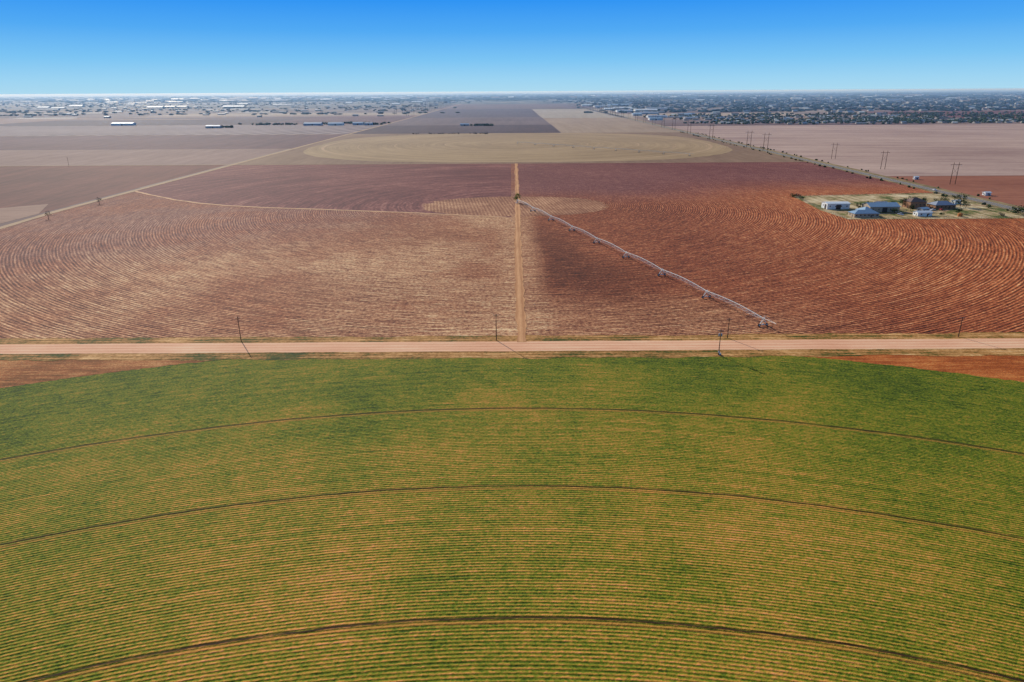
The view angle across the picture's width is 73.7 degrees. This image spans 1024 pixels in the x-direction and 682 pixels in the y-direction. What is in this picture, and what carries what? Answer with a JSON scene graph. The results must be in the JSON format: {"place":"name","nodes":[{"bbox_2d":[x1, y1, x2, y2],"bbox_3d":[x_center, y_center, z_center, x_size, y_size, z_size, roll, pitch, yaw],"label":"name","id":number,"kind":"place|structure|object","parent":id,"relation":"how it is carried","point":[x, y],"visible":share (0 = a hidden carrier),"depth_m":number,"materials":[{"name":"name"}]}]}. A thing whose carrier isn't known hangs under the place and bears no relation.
{"place":"outdoors","nodes":[
{"label":"outdoors","id":0,"kind":"place"},
{"bbox_2d":[0,204,47,223],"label":"stubble field","id":1,"kind":"structure","parent":0,"point":[7,214],"depth_m":646.46,"materials":[{"name":"brown soil"}]},
{"bbox_2d":[0,118,86,123],"bbox_3d":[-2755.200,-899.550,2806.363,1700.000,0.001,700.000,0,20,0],"label":"fallow field","id":2,"kind":"structure","parent":0,"point":[9,120],"depth_m":2960.51,"materials":[{"name":"brown soil"}]},
{"bbox_2d":[84,165,122,165],"bbox_3d":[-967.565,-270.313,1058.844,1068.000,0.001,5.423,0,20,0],"label":"farm lane","id":3,"kind":"structure","parent":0,"point":[103,165],"depth_m":1058.67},
{"bbox_2d":[0,165,223,221],"bbox_3d":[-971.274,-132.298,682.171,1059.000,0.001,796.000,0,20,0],"label":"stubble field","id":4,"kind":"structure","parent":0,"point":[55,187],"depth_m":872.59,"materials":[{"name":"brown soil"}]},
{"bbox_2d":[0,149,285,165],"bbox_3d":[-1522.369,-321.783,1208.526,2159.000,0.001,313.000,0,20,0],"label":"fallow field","id":5,"kind":"structure","parent":0,"point":[121,157],"depth_m":1199.25,"materials":[{"name":"brown soil"}]},
{"bbox_2d":[0,119,292,125],"bbox_3d":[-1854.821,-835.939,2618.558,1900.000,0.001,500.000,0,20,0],"label":"fallow field","id":6,"kind":"structure","parent":0,"point":[140,122],"depth_m":2598.21,"materials":[{"name":"brown soil"}]},
{"bbox_2d":[0,134,345,149],"bbox_3d":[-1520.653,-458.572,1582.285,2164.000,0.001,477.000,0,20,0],"label":"fallow field","id":7,"kind":"structure","parent":0,"point":[150,142],"depth_m":1559.88,"materials":[{"name":"brown soil"}]},
{"bbox_2d":[0,124,383,135],"bbox_3d":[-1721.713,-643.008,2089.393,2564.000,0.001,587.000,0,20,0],"label":"fallow field","id":8,"kind":"structure","parent":0,"point":[158,130],"depth_m":2052.09,"materials":[{"name":"brown soil"}]},
{"bbox_2d":[205,125,221,127],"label":"metal shed","id":9,"kind":"structure","parent":8,"relation":"on","point":[213,126],"depth_m":2163.40,"materials":[{"name":"white metal"}]},
{"bbox_2d":[303,122,322,125],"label":"metal shed","id":10,"kind":"structure","parent":8,"relation":"on","point":[311,123],"depth_m":2297.26,"materials":[{"name":"white metal"}]},
{"bbox_2d":[328,122,343,124],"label":"metal shed","id":11,"kind":"structure","parent":8,"relation":"on","point":[335,123],"depth_m":2295.47,"materials":[{"name":"white metal"}]},
{"bbox_2d":[352,122,363,124],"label":"metal shed","id":12,"kind":"structure","parent":8,"relation":"on","point":[357,123],"depth_m":2317.55,"materials":[{"name":"grey metal"}]},
{"bbox_2d":[135,191,499,216],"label":"farm path","id":13,"kind":"structure","parent":0,"point":[301,208],"depth_m":656.72,"materials":[{"name":"beige soil"}]},
{"bbox_2d":[139,164,510,216],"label":"plowed field","id":14,"kind":"structure","parent":0,"point":[394,187],"depth_m":812.45,"materials":[{"name":"brown soil"}]},
{"bbox_2d":[270,116,413,124],"bbox_3d":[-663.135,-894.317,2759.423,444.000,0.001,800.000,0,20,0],"label":"fallow field","id":15,"kind":"structure","parent":0,"point":[379,119],"depth_m":2782.39,"materials":[{"name":"brown soil"}]},
{"bbox_2d":[107,132,638,135],"bbox_3d":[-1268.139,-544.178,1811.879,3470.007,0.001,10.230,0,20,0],"label":"farm lane","id":16,"kind":"structure","parent":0,"point":[298,134],"depth_m":1812.77,"materials":[{"name":"brown soil"}]},
{"bbox_2d":[352,125,559,133],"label":"fallow field","id":17,"kind":"structure","parent":0,"point":[422,129],"depth_m":2001.71,"materials":[{"name":"brown soil"}]},
{"bbox_2d":[383,117,549,125],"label":"fallow field","id":18,"kind":"structure","parent":0,"point":[493,121],"depth_m":2536.32,"materials":[{"name":"brown soil"}]},
{"bbox_2d":[412,109,539,117],"bbox_3d":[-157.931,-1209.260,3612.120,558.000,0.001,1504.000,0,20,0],"label":"fallow field","id":19,"kind":"structure","parent":0,"point":[476,113],"depth_m":3414.63,"materials":[{"name":"soil"}]},
{"bbox_2d":[0,355,1023,681],"bbox_3d":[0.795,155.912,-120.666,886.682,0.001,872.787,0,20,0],"label":"wheat field","id":20,"kind":"structure","parent":0,"point":[712,519],"depth_m":176.77,"materials":[{"name":"green plant"}]},
{"bbox_2d":[0,162,1023,338],"bbox_3d":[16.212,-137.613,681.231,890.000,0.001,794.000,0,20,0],"label":"plowed field","id":21,"kind":"structure","parent":0,"point":[757,238],"depth_m":436.15,"materials":[{"name":"brown soil"}]},
{"bbox_2d":[423,196,607,215],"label":"stubble patch","id":22,"kind":"object","parent":21,"relation":"attached to","point":[491,206],"visible":1,"depth_m":662.20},
{"bbox_2d":[513,193,520,202],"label":"tree","id":23,"kind":"object","parent":22,"relation":"on","point":[516,197],"visible":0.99,"depth_m":681.59,"materials":[{"name":"green plant"}]},
{"bbox_2d":[516,200,775,326],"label":"pivot irrigation","id":24,"kind":"object","parent":21,"relation":"on","point":[709,296],"visible":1,"depth_m":410.29,"materials":[{"name":"metal"}]},
{"bbox_2d":[0,332,1023,360],"bbox_3d":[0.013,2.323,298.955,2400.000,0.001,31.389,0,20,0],"label":"roadside verge","id":25,"kind":"structure","parent":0,"point":[526,354],"depth_m":292.70,"materials":[{"name":"beige soil"}]},
{"bbox_2d":[718,329,722,354],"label":"utility pole","id":26,"kind":"object","parent":25,"relation":"on","point":[720,335],"visible":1,"depth_m":285.14,"materials":[{"name":"brown wood"}]},
{"bbox_2d":[0,89,1023,226],"bbox_3d":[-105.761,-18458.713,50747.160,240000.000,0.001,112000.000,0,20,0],"label":"ground","id":27,"kind":"structure","parent":0,"point":[192,114],"depth_m":4854.04,"materials":[{"name":"brown soil"}]},
{"bbox_2d":[111,122,135,125],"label":"metal shed","id":28,"kind":"structure","parent":27,"relation":"on","point":[123,124],"depth_m":2371.40,"materials":[{"name":"white metal"}]},
{"bbox_2d":[0,104,459,228],"bbox_3d":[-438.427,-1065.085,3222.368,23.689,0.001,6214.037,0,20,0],"label":"farm lane","id":29,"kind":"structure","parent":27,"relation":"on","point":[18,222],"depth_m":800.51,"materials":[{"name":"beige soil"}]},
{"bbox_2d":[0,94,546,115],"bbox_3d":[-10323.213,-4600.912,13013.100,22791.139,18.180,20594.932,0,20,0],"label":"distant trees","id":30,"kind":"object","parent":27,"relation":"on","point":[201,99],"visible":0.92,"depth_m":8246.90,"materials":[{"name":"green plant"}]},
{"bbox_2d":[222,121,493,127],"bbox_3d":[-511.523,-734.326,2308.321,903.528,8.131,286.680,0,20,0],"label":"tree row","id":31,"kind":"object","parent":27,"relation":"on","point":[375,123],"visible":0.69,"depth_m":2346.21,"materials":[{"name":"green plant"}]},
{"bbox_2d":[0,93,921,117],"bbox_3d":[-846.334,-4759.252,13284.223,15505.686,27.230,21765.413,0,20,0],"label":"town buildings","id":32,"kind":"structure","parent":27,"relation":"on","point":[132,104],"depth_m":7040.05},
{"bbox_2d":[435,104,602,108],"bbox_3d":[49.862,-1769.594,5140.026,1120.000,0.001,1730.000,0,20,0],"label":"fallow field","id":33,"kind":"structure","parent":27,"relation":"on","point":[511,106],"depth_m":4943.08,"materials":[{"name":"brown soil"}]},
{"bbox_2d":[631,113,641,115],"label":"warehouse","id":34,"kind":"structure","parent":27,"relation":"on","point":[637,114],"depth_m":3012.68,"materials":[{"name":"white metal"}]},
{"bbox_2d":[634,112,658,113],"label":"warehouse","id":35,"kind":"structure","parent":27,"relation":"on","point":[648,112],"depth_m":3204.75,"materials":[{"name":"white metal"}]},
{"bbox_2d":[648,117,662,119],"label":"warehouse","id":36,"kind":"structure","parent":27,"relation":"on","point":[657,118],"depth_m":2556.61,"materials":[{"name":"white metal"}]},
{"bbox_2d":[645,107,667,109],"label":"warehouse","id":37,"kind":"structure","parent":27,"relation":"on","point":[664,108],"depth_m":3950.16,"materials":[{"name":"white metal"}]},
{"bbox_2d":[646,115,667,117],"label":"warehouse","id":38,"kind":"structure","parent":27,"relation":"on","point":[652,116],"depth_m":2787.42,"materials":[{"name":"white metal"}]},
{"bbox_2d":[435,91,1023,112],"bbox_3d":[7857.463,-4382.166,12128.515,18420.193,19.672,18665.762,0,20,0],"label":"distant trees","id":39,"kind":"object","parent":27,"relation":"on","point":[739,105],"visible":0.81,"depth_m":6258.41,"materials":[{"name":"green plant"}]},
{"bbox_2d":[567,94,1023,123],"bbox_3d":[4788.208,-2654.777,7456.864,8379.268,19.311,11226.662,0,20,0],"label":"town buildings","id":40,"kind":"structure","parent":27,"relation":"on","point":[771,105],"depth_m":3965.05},
{"bbox_2d":[643,111,1023,123],"bbox_3d":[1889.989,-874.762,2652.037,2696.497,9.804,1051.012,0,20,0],"label":"distant trees","id":41,"kind":"object","parent":27,"relation":"on","point":[984,119],"visible":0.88,"depth_m":2541.10,"materials":[{"name":"green plant"}]},
{"bbox_2d":[0,338,1023,353],"bbox_3d":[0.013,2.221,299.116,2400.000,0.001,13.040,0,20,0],"label":"dirt road","id":42,"kind":"structure","parent":0,"point":[600,345],"depth_m":299.01,"materials":[{"name":"beige soil"}]},
{"bbox_2d":[0,354,1023,387],"bbox_3d":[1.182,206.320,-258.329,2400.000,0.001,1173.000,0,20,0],"label":"bare soil field","id":43,"kind":"structure","parent":0,"point":[23,372],"depth_m":278.09,"materials":[{"name":"brown soil"}]},
{"bbox_2d":[0,0,1023,94],"label":"sky","id":44,"kind":"structure","parent":0,"point":[48,47],"materials":[{"name":"blue"}]},
{"bbox_2d":[303,133,731,162],"bbox_3d":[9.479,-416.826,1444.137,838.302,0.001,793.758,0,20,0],"label":"tan pivot field","id":45,"kind":"structure","parent":0,"point":[483,148],"depth_m":1336.49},
{"bbox_2d":[445,139,587,149],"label":"wheel track","id":46,"kind":"structure","parent":45,"relation":"on","point":[514,149],"depth_m":1400.04,"materials":[{"name":"brown soil"}]},
{"bbox_2d":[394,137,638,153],"bbox_3d":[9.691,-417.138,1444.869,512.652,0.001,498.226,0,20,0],"label":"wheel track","id":47,"kind":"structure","parent":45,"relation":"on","point":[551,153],"depth_m":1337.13,"materials":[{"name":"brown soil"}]},
{"bbox_2d":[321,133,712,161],"bbox_3d":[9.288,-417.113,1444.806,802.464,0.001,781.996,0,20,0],"label":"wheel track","id":48,"kind":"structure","parent":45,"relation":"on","point":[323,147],"depth_m":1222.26,"materials":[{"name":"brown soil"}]},
{"bbox_2d":[357,135,676,157],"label":"wheel track","id":49,"kind":"structure","parent":45,"relation":"on","point":[545,157],"depth_m":1309.17,"materials":[{"name":"brown soil"}]},
{"bbox_2d":[516,142,690,155],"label":"pivot irrigation","id":50,"kind":"object","parent":45,"relation":"on","point":[595,147],"visible":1,"depth_m":1289.17,"materials":[{"name":"metal"}]},
{"bbox_2d":[236,132,804,164],"bbox_3d":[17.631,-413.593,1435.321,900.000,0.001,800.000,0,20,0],"label":"fallow field","id":51,"kind":"structure","parent":0,"point":[737,153],"depth_m":1130.46,"materials":[{"name":"brown soil"}]},
{"bbox_2d":[412,132,487,133],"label":"shrub row","id":52,"kind":"object","parent":51,"relation":"on","point":[454,133],"visible":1,"depth_m":1798.60,"materials":[{"name":"green plant"}]},
{"bbox_2d":[514,163,526,341],"bbox_3d":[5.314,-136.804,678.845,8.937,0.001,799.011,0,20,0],"label":"dirt track","id":53,"kind":"structure","parent":0,"point":[520,315],"depth_m":413.41,"materials":[{"name":"brown soil"}]},
{"bbox_2d":[281,161,813,164],"bbox_3d":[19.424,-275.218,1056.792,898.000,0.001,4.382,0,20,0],"label":"farm lane","id":54,"kind":"structure","parent":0,"point":[487,163],"depth_m":1057.01,"materials":[{"name":"beige soil"}]},
{"bbox_2d":[532,109,634,117],"bbox_3d":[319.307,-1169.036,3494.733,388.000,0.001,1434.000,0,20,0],"label":"fallow field","id":55,"kind":"structure","parent":0,"point":[561,113],"depth_m":3241.22,"materials":[{"name":"brown soil"}]},
{"bbox_2d":[544,118,679,132],"bbox_3d":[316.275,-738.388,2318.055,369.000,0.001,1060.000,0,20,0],"label":"fallow field","id":56,"kind":"structure","parent":0,"point":[586,125],"depth_m":2174.39,"materials":[{"name":"brown soil"}]},
{"bbox_2d":[563,103,1018,209],"bbox_3d":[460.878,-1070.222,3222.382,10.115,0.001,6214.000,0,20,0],"label":"paved road","id":57,"kind":"structure","parent":0,"point":[988,202],"depth_m":904.00,"materials":[{"name":"grey asphalt"}]},
{"bbox_2d":[564,103,1023,212],"bbox_3d":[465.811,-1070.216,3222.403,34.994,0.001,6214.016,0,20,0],"label":"road shoulder","id":58,"kind":"object","parent":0,"point":[980,198],"visible":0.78,"depth_m":904.16},
{"bbox_2d":[682,132,1015,212],"bbox_3d":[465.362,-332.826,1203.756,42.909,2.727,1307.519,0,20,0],"label":"roadside shrubs","id":59,"kind":"object","parent":58,"relation":"on","point":[909,186],"visible":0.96,"depth_m":922.99,"materials":[{"name":"green plant"}]},
{"bbox_2d":[667,124,1023,175],"bbox_3d":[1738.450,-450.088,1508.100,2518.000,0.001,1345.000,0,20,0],"label":"fallow field","id":60,"kind":"structure","parent":0,"point":[941,149],"depth_m":1366.57,"materials":[{"name":"brown soil"}]},
{"bbox_2d":[862,202,900,211],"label":"barn","id":61,"kind":"structure","parent":0,"point":[882,206],"depth_m":618.38,"materials":[{"name":"grey metal"}]},
{"bbox_2d":[795,193,1023,218],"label":"farmyard","id":62,"kind":"structure","parent":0,"point":[969,212],"depth_m":637.64,"materials":[{"name":"beige plant"}]},
{"bbox_2d":[821,201,850,208],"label":"metal shed","id":63,"kind":"structure","parent":62,"relation":"on","point":[837,205],"depth_m":634.54,"materials":[{"name":"white metal"}]},
{"bbox_2d":[848,212,878,217],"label":"walls","id":64,"kind":"structure","parent":62,"relation":"on","point":[854,215],"depth_m":593.92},
{"bbox_2d":[848,210,879,213],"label":"roof","id":65,"kind":"structure","parent":64,"relation":"on","point":[863,212],"depth_m":594.88,"materials":[{"name":"grey metal"}]},
{"bbox_2d":[855,207,875,211],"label":"ranch house wing","id":66,"kind":"structure","parent":62,"relation":"on","point":[865,208],"depth_m":606.42,"materials":[{"name":"grey metal"}]},
{"bbox_2d":[796,192,1023,218],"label":"yard fence","id":67,"kind":"object","parent":62,"relation":"on","point":[893,217],"visible":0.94,"depth_m":637.18,"materials":[{"name":"brown wood"}]},
{"bbox_2d":[840,205,985,213],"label":"gravel drive","id":68,"kind":"structure","parent":62,"relation":"on","point":[932,211],"depth_m":622.12,"materials":[{"name":"beige gravel"}]},
{"bbox_2d":[902,201,926,208],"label":"walls","id":69,"kind":"structure","parent":62,"relation":"on","point":[918,205],"depth_m":636.27,"materials":[{"name":"brick"}]},
{"bbox_2d":[904,197,926,201],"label":"roof","id":70,"kind":"structure","parent":69,"relation":"on","point":[915,199],"depth_m":637.12,"materials":[{"name":"brown"}]},
{"bbox_2d":[913,210,933,215],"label":"garden shed","id":71,"kind":"structure","parent":62,"relation":"on","point":[924,213],"depth_m":597.80,"materials":[{"name":"white metal"}]},
{"bbox_2d":[917,207,929,210],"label":"garden shed","id":72,"kind":"structure","parent":62,"relation":"on","point":[923,208],"depth_m":617.37,"materials":[{"name":"grey metal"}]},
{"bbox_2d":[927,204,955,208],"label":"walls","id":73,"kind":"structure","parent":62,"relation":"on","point":[939,206],"depth_m":632.99,"materials":[{"name":"brick"}]},
{"bbox_2d":[927,201,955,204],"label":"roof","id":74,"kind":"structure","parent":73,"relation":"on","point":[941,203],"depth_m":634.17,"materials":[{"name":"grey metal"}]},
{"bbox_2d":[954,194,969,205],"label":"evergreen tree","id":75,"kind":"object","parent":62,"relation":"on","point":[964,197],"visible":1,"depth_m":644.35,"materials":[{"name":"green plant"}]},
{"bbox_2d":[1009,205,1023,213],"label":"evergreen tree","id":76,"kind":"object","parent":62,"relation":"on","point":[1016,210],"visible":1,"depth_m":602.55,"materials":[{"name":"green plant"}]},
{"bbox_2d":[867,111,1023,117],"bbox_3d":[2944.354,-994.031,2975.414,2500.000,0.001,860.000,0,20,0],"label":"fallow field","id":77,"kind":"structure","parent":0,"point":[968,112],"depth_m":3223.20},
{"bbox_2d":[888,176,1023,206],"bbox_3d":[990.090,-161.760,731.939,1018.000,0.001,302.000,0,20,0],"label":"fallow field","id":78,"kind":"structure","parent":0,"point":[1007,189],"depth_m":788.94,"materials":[{"name":"brown soil"}]},
{"bbox_2d":[950,162,961,182],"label":"transmission pole","id":79,"kind":"object","parent":78,"relation":"on","point":[954,171],"visible":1,"depth_m":791.31,"materials":[{"name":"brown wood"}]},
{"bbox_2d":[982,191,991,195],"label":"pump shed","id":80,"kind":"structure","parent":78,"relation":"on","point":[986,193],"depth_m":711.65,"materials":[{"name":"white metal"}]}
]}

